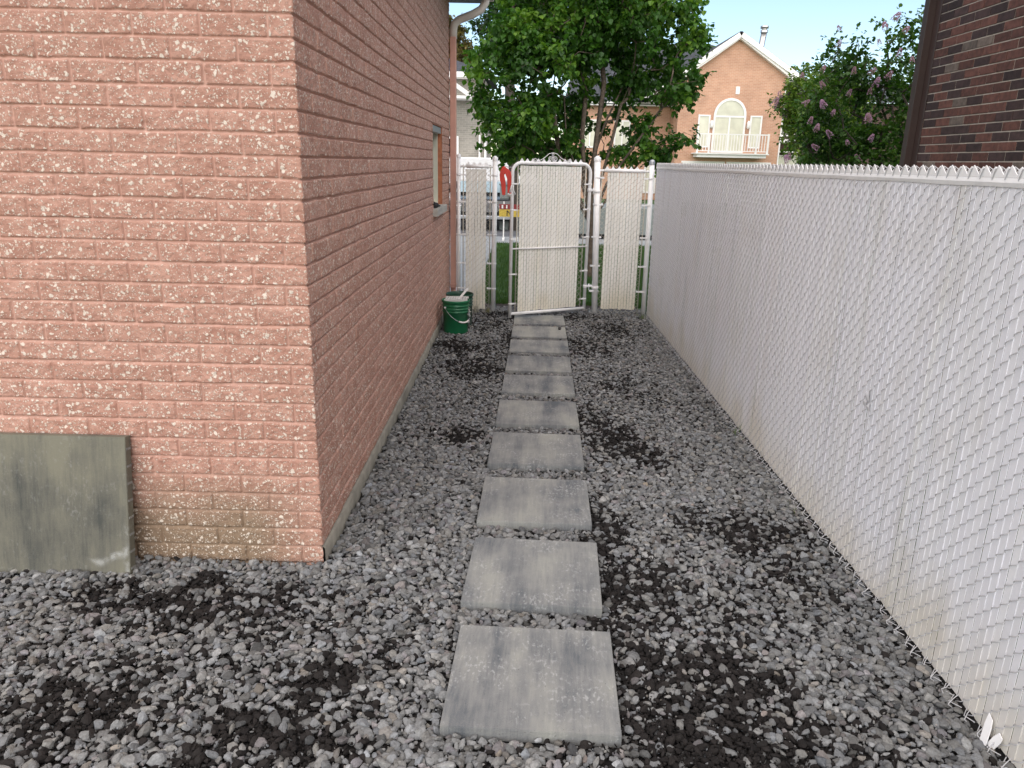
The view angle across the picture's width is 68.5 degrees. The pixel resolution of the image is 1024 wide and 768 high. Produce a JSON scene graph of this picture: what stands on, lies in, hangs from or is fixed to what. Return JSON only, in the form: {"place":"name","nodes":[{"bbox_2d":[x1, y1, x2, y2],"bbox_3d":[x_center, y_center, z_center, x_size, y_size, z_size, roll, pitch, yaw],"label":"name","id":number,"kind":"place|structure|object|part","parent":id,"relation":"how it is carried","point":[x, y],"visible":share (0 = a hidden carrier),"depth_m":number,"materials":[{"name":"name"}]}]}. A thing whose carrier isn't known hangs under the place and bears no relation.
{"place":"outdoors","nodes":[
{"label":"outdoors","id":0,"kind":"place"},
{"bbox_2d":[449,242,491,290],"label":"driveway","id":1,"kind":"structure","parent":0,"point":[487,257],"depth_m":14.88,"materials":[{"name":"concrete"}]},
{"bbox_2d":[0,305,1022,767],"bbox_3d":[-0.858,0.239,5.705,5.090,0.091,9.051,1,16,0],"label":"gravel","id":2,"kind":"structure","parent":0,"point":[622,347],"depth_m":3.15,"materials":[{"name":"grey gravel"}]},
{"bbox_2d":[0,432,135,574],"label":"concrete slab","id":3,"kind":"object","parent":2,"relation":"on","point":[66,501],"depth_m":3.42,"materials":[{"name":"grey concrete"}]},
{"bbox_2d":[0,0,493,565],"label":"pink brick house","id":4,"kind":"structure","parent":2,"relation":"on","point":[228,254],"depth_m":3.32,"materials":[{"name":"brick"}]},
{"bbox_2d":[431,123,446,216],"bbox_3d":[-0.837,-2.316,8.133,0.168,0.920,1.030,1,16,0],"label":"window","id":5,"kind":"structure","parent":4,"relation":"in","point":[437,130],"depth_m":8.51,"materials":[{"name":"beige glass"}]},
{"bbox_2d":[442,298,469,333],"bbox_3d":[-0.629,-0.768,8.436,0.320,0.371,0.321,1,16,0],"label":"bucket","id":6,"kind":"object","parent":2,"relation":"on","point":[455,318],"visible":0.97,"depth_m":8.32,"materials":[{"name":"green plastic"}]},
{"bbox_2d":[444,296,468,301],"bbox_3d":[-0.621,-0.952,8.419,0.260,0.028,0.202,1,16,0],"label":"paint grid","id":7,"kind":"object","parent":6,"relation":"on","point":[454,298],"visible":0.97,"depth_m":8.39,"materials":[{"name":"white plastic"}]},
{"bbox_2d":[458,288,467,298],"bbox_3d":[-0.562,-0.991,8.416,0.161,0.169,0.015,-6,18,-24],"label":"stir stick","id":8,"kind":"object","parent":6,"relation":"in","point":[463,293],"visible":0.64,"depth_m":8.41,"materials":[{"name":"white wood"}]},
{"bbox_2d":[467,306,470,325],"bbox_3d":[-0.478,-0.761,8.429,0.046,0.208,0.134,0,17,-3],"label":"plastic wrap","id":9,"kind":"object","parent":6,"relation":"attached to","point":[469,315],"visible":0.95,"depth_m":8.40,"materials":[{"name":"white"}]},
{"bbox_2d":[457,154,460,290],"bbox_3d":[-0.670,-1.860,9.470,0.054,2.000,0.053,1,16,0],"label":"fence post","id":10,"kind":"object","parent":2,"relation":"on","point":[458,219],"visible":0.92,"depth_m":9.40,"materials":[{"name":"white metal"}]},
{"bbox_2d":[457,162,497,308],"bbox_3d":[-0.445,-1.832,9.476,0.507,1.860,0.066,1,16,0],"label":"chain link panel","id":11,"kind":"object","parent":10,"relation":"attached to","point":[479,258],"visible":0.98,"depth_m":9.45,"materials":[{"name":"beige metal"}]},
{"bbox_2d":[446,291,473,324],"bbox_3d":[-0.611,-0.874,8.781,0.324,0.378,0.324,1,16,0],"label":"bucket","id":12,"kind":"object","parent":2,"relation":"on","point":[459,293],"visible":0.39,"depth_m":8.77,"materials":[{"name":"green plastic"}]},
{"bbox_2d":[491,156,497,311],"bbox_3d":[-0.226,-1.841,9.470,0.070,1.982,0.069,1,16,0],"label":"fence post","id":13,"kind":"object","parent":2,"relation":"on","point":[494,228],"visible":0.93,"depth_m":9.42,"materials":[{"name":"white metal"}]},
{"bbox_2d":[440,625,621,747],"bbox_3d":[0.077,1.105,2.806,0.612,0.050,0.584,2,16,3],"label":"paver","id":14,"kind":"object","parent":2,"relation":"on","point":[519,684],"visible":0.9,"depth_m":2.73,"materials":[{"name":"grey concrete"}]},
{"bbox_2d":[461,537,601,617],"bbox_3d":[0.101,0.893,3.525,0.612,0.051,0.584,2,17,3],"label":"paver","id":15,"kind":"object","parent":2,"relation":"on","point":[545,577],"visible":0.94,"depth_m":3.45,"materials":[{"name":"grey concrete"}]},
{"bbox_2d":[476,477,591,532],"bbox_3d":[0.129,0.676,4.266,0.612,0.051,0.584,2,17,2],"label":"paver","id":16,"kind":"object","parent":2,"relation":"on","point":[529,504],"visible":0.9,"depth_m":4.19,"materials":[{"name":"grey concrete"}]},
{"bbox_2d":[487,432,583,472],"bbox_3d":[0.162,0.453,5.031,0.612,0.050,0.584,2,16,2],"label":"paver","id":17,"kind":"object","parent":2,"relation":"on","point":[523,452],"visible":0.87,"depth_m":4.96,"materials":[{"name":"grey concrete"}]},
{"bbox_2d":[496,400,578,431],"bbox_3d":[0.195,0.240,5.766,0.612,0.051,0.584,2,16,2],"label":"paver","id":18,"kind":"object","parent":2,"relation":"on","point":[523,414],"visible":0.84,"depth_m":5.70,"materials":[{"name":"grey concrete"}]},
{"bbox_2d":[501,374,574,398],"bbox_3d":[0.227,0.023,6.507,0.612,0.051,0.560,1,16,2],"label":"paver","id":19,"kind":"object","parent":2,"relation":"on","point":[545,385],"visible":0.84,"depth_m":6.44,"materials":[{"name":"grey concrete"}]},
{"bbox_2d":[505,355,571,375],"bbox_3d":[0.254,-0.173,7.178,0.612,0.050,0.560,2,16,2],"label":"paver","id":20,"kind":"object","parent":2,"relation":"on","point":[541,365],"visible":0.84,"depth_m":7.11,"materials":[{"name":"grey concrete"}]},
{"bbox_2d":[511,326,566,339],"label":"paver","id":21,"kind":"object","parent":2,"relation":"on","point":[539,332],"visible":0.84,"depth_m":8.46,"materials":[{"name":"grey concrete"}]},
{"bbox_2d":[509,339,569,355],"bbox_3d":[0.283,-0.375,7.871,0.612,0.050,0.560,1,16,1],"label":"paver","id":22,"kind":"object","parent":2,"relation":"on","point":[548,347],"visible":0.84,"depth_m":7.81,"materials":[{"name":"grey concrete"}]},
{"bbox_2d":[514,315,564,326],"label":"paver","id":23,"kind":"object","parent":2,"relation":"on","point":[545,320],"visible":0.76,"depth_m":9.13,"materials":[{"name":"grey concrete"}]},
{"bbox_2d":[591,156,600,313],"bbox_3d":[1.054,-1.823,9.459,0.141,2.010,0.085,1,16,0],"label":"fence post","id":24,"kind":"object","parent":2,"relation":"on","point":[597,168],"visible":0.92,"depth_m":9.41,"materials":[{"name":"white metal"}]},
{"bbox_2d":[507,153,600,317],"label":"gate","id":25,"kind":"structure","parent":24,"relation":"attached to","point":[544,182],"depth_m":9.19,"materials":[{"name":"beige metal"}]},
{"bbox_2d":[500,166,510,196],"bbox_3d":[-0.064,-2.368,8.784,0.162,0.342,0.051,1,16,0],"label":"red clamp","id":26,"kind":"object","parent":25,"relation":"hanging from","point":[504,170],"visible":1,"depth_m":8.76,"materials":[{"name":"plastic"}]},
{"bbox_2d":[589,166,652,312],"bbox_3d":[1.360,-1.775,9.469,0.730,1.860,0.078,1,16,0],"label":"chain link panel","id":27,"kind":"object","parent":2,"relation":"on","point":[614,187],"visible":0.98,"depth_m":9.44,"materials":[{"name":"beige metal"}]},
{"bbox_2d":[641,159,1023,767],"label":"slatted chain link fence","id":28,"kind":"object","parent":2,"relation":"on","point":[805,371],"visible":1,"depth_m":3.34,"materials":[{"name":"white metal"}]},
{"bbox_2d":[449,236,881,248],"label":"footpath","id":29,"kind":"structure","parent":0,"point":[499,239],"depth_m":18.70,"materials":[{"name":"concrete"}]},
{"bbox_2d":[499,202,519,240],"bbox_3d":[-0.056,-4.039,18.621,0.530,0.930,0.600,1,16,0],"label":"barricade","id":30,"kind":"object","parent":29,"relation":"on","point":[504,209],"visible":0.63,"depth_m":18.50,"materials":[{"name":"white paint"}]},
{"bbox_2d":[449,211,886,242],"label":"street","id":31,"kind":"structure","parent":0,"point":[506,233],"depth_m":21.27,"materials":[{"name":"grey asphalt"}]},
{"bbox_2d":[449,179,509,220],"bbox_3d":[-0.868,-5.561,23.033,2.080,1.290,4.283,1,16,0],"label":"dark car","id":32,"kind":"object","parent":31,"relation":"on","point":[502,200],"visible":0.2,"depth_m":21.11,"materials":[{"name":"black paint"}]},
{"bbox_2d":[449,157,536,196],"bbox_3d":[-0.628,-7.986,30.028,3.100,1.980,7.100,1,16,0],"label":"white truck","id":33,"kind":"object","parent":31,"relation":"on","point":[472,160],"visible":0.09,"depth_m":26.41,"materials":[{"name":"white paint"}]},
{"bbox_2d":[499,183,538,229],"bbox_3d":[0.229,-5.127,21.737,1.210,1.280,0.660,1,16,0],"label":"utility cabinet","id":34,"kind":"object","parent":31,"relation":"on","point":[506,225],"visible":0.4,"depth_m":21.45,"materials":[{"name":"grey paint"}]},
{"bbox_3d":[-0.180,-5.045,21.446,0.260,1.070,0.014,1,16,0],"label":"door","id":35,"kind":"part","parent":34,"relation":"part of","materials":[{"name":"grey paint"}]},
{"bbox_2d":[572,202,667,236],"bbox_3d":[2.815,-4.430,20.345,2.330,0.800,2.400,1,16,0],"label":"cargo trailer","id":36,"kind":"object","parent":31,"relation":"on","point":[603,213],"visible":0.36,"depth_m":19.20,"materials":[{"name":"grey paint"}]},
{"bbox_2d":[468,236,874,245],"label":"kerb","id":37,"kind":"structure","parent":31,"relation":"on","point":[579,238],"depth_m":19.39,"materials":[{"name":"concrete"}]},
{"bbox_2d":[482,241,881,314],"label":"lawn","id":38,"kind":"structure","parent":0,"point":[600,285],"depth_m":12.82,"materials":[{"name":"green plant"}]},
{"bbox_2d":[482,303,636,309],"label":"lawn edge soil","id":39,"kind":"structure","parent":38,"relation":"on","point":[506,304],"depth_m":10.18,"materials":[{"name":"brown soil"}]},
{"bbox_2d":[460,0,717,276],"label":"leafy tree","id":40,"kind":"object","parent":38,"relation":"on","point":[592,33],"visible":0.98,"depth_m":11.72,"materials":[{"name":"green plant"}]},
{"bbox_2d":[769,3,924,287],"bbox_3d":[4.786,-2.811,9.757,3.563,3.846,2.284,1,16,0],"label":"lilac bush","id":41,"kind":"object","parent":38,"relation":"on","point":[849,74],"visible":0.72,"depth_m":9.26,"materials":[{"name":"green plant"}]},
{"bbox_2d":[449,0,924,156],"label":"sky","id":42,"kind":"structure","parent":0,"point":[796,27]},
{"bbox_2d":[539,173,1023,736],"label":"ground","id":43,"kind":"structure","parent":0,"point":[859,457],"depth_m":4.86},
{"bbox_2d":[449,13,476,63],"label":"spruce tree","id":44,"kind":"object","parent":43,"relation":"on","point":[461,36],"visible":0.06,"depth_m":45.62,"materials":[{"name":"green plant"}]},
{"bbox_2d":[449,58,496,204],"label":"grey brick house","id":45,"kind":"structure","parent":43,"relation":"on","point":[467,139],"depth_m":28.43,"materials":[{"name":"grey brick"}]},
{"bbox_2d":[449,136,458,153],"bbox_3d":[-2.623,-9.005,28.622,1.180,0.850,0.050,1,16,0],"label":"window","id":46,"kind":"structure","parent":45,"relation":"in","point":[457,136],"depth_m":28.57,"materials":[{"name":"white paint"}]},
{"bbox_2d":[465,0,597,230],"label":"dark tree","id":47,"kind":"object","parent":43,"relation":"on","point":[487,18],"visible":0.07,"depth_m":20.01,"materials":[{"name":"green plant"}]},
{"bbox_2d":[563,25,799,203],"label":"orange brick house","id":48,"kind":"structure","parent":43,"relation":"on","point":[733,120],"depth_m":39.44,"materials":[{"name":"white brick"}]},
{"bbox_2d":[584,119,596,147],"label":"window","id":49,"kind":"structure","parent":48,"relation":"in","point":[589,142],"depth_m":41.94,"materials":[{"name":"white paint"}]},
{"bbox_2d":[613,120,630,147],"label":"window","id":50,"kind":"structure","parent":48,"relation":"in","point":[618,140],"depth_m":41.89,"materials":[{"name":"white paint"}]},
{"bbox_2d":[642,161,655,192],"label":"door","id":51,"kind":"structure","parent":48,"relation":"in","point":[648,167],"depth_m":42.56,"materials":[{"name":"white paint"}]},
{"bbox_2d":[681,161,724,202],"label":"garage door","id":52,"kind":"structure","parent":48,"relation":"in","point":[699,162],"depth_m":40.12,"materials":[{"name":"white paint"}]},
{"bbox_2d":[696,114,710,147],"bbox_3d":[10.101,-13.355,39.683,0.640,1.640,0.050,1,16,0],"label":"window","id":53,"kind":"structure","parent":48,"relation":"in","point":[703,120],"depth_m":39.63,"materials":[{"name":"white paint"}]},
{"bbox_2d":[710,98,746,152],"bbox_3d":[11.436,-13.605,39.587,1.700,2.730,0.060,1,16,0],"label":"window","id":54,"kind":"structure","parent":48,"relation":"in","point":[723,123],"depth_m":39.56,"materials":[{"name":"white glass"}]},
{"bbox_2d":[725,162,770,203],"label":"garage door","id":55,"kind":"structure","parent":48,"relation":"in","point":[759,163],"depth_m":40.11,"materials":[{"name":"white paint"}]},
{"bbox_2d":[748,116,762,148],"bbox_3d":[12.825,-13.291,39.667,0.630,1.640,0.050,1,16,0],"label":"window","id":56,"kind":"structure","parent":48,"relation":"in","point":[755,121],"depth_m":39.60,"materials":[{"name":"white paint"}]},
{"bbox_2d":[765,62,872,167],"bbox_3d":[13.800,-11.138,34.135,4.656,6.432,3.329,1,16,0],"label":"broadleaf tree","id":57,"kind":"object","parent":43,"relation":"on","point":[790,88],"visible":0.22,"depth_m":33.54,"materials":[{"name":"green plant"}]},
{"bbox_2d":[783,62,881,163],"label":"broadleaf tree","id":58,"kind":"object","parent":43,"relation":"on","point":[796,68],"visible":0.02,"depth_m":42.54,"materials":[{"name":"green plant"}]},
{"bbox_2d":[778,79,907,194],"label":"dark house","id":59,"kind":"structure","parent":43,"relation":"on","point":[782,161],"depth_m":52.16,"materials":[{"name":"brick"}]},
{"bbox_2d":[778,155,797,165],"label":"window","id":60,"kind":"structure","parent":59,"relation":"in","point":[781,160],"depth_m":52.47,"materials":[{"name":"white paint"}]},
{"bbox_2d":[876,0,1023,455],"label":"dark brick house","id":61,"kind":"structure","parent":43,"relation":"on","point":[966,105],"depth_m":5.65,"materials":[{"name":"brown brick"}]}
]}

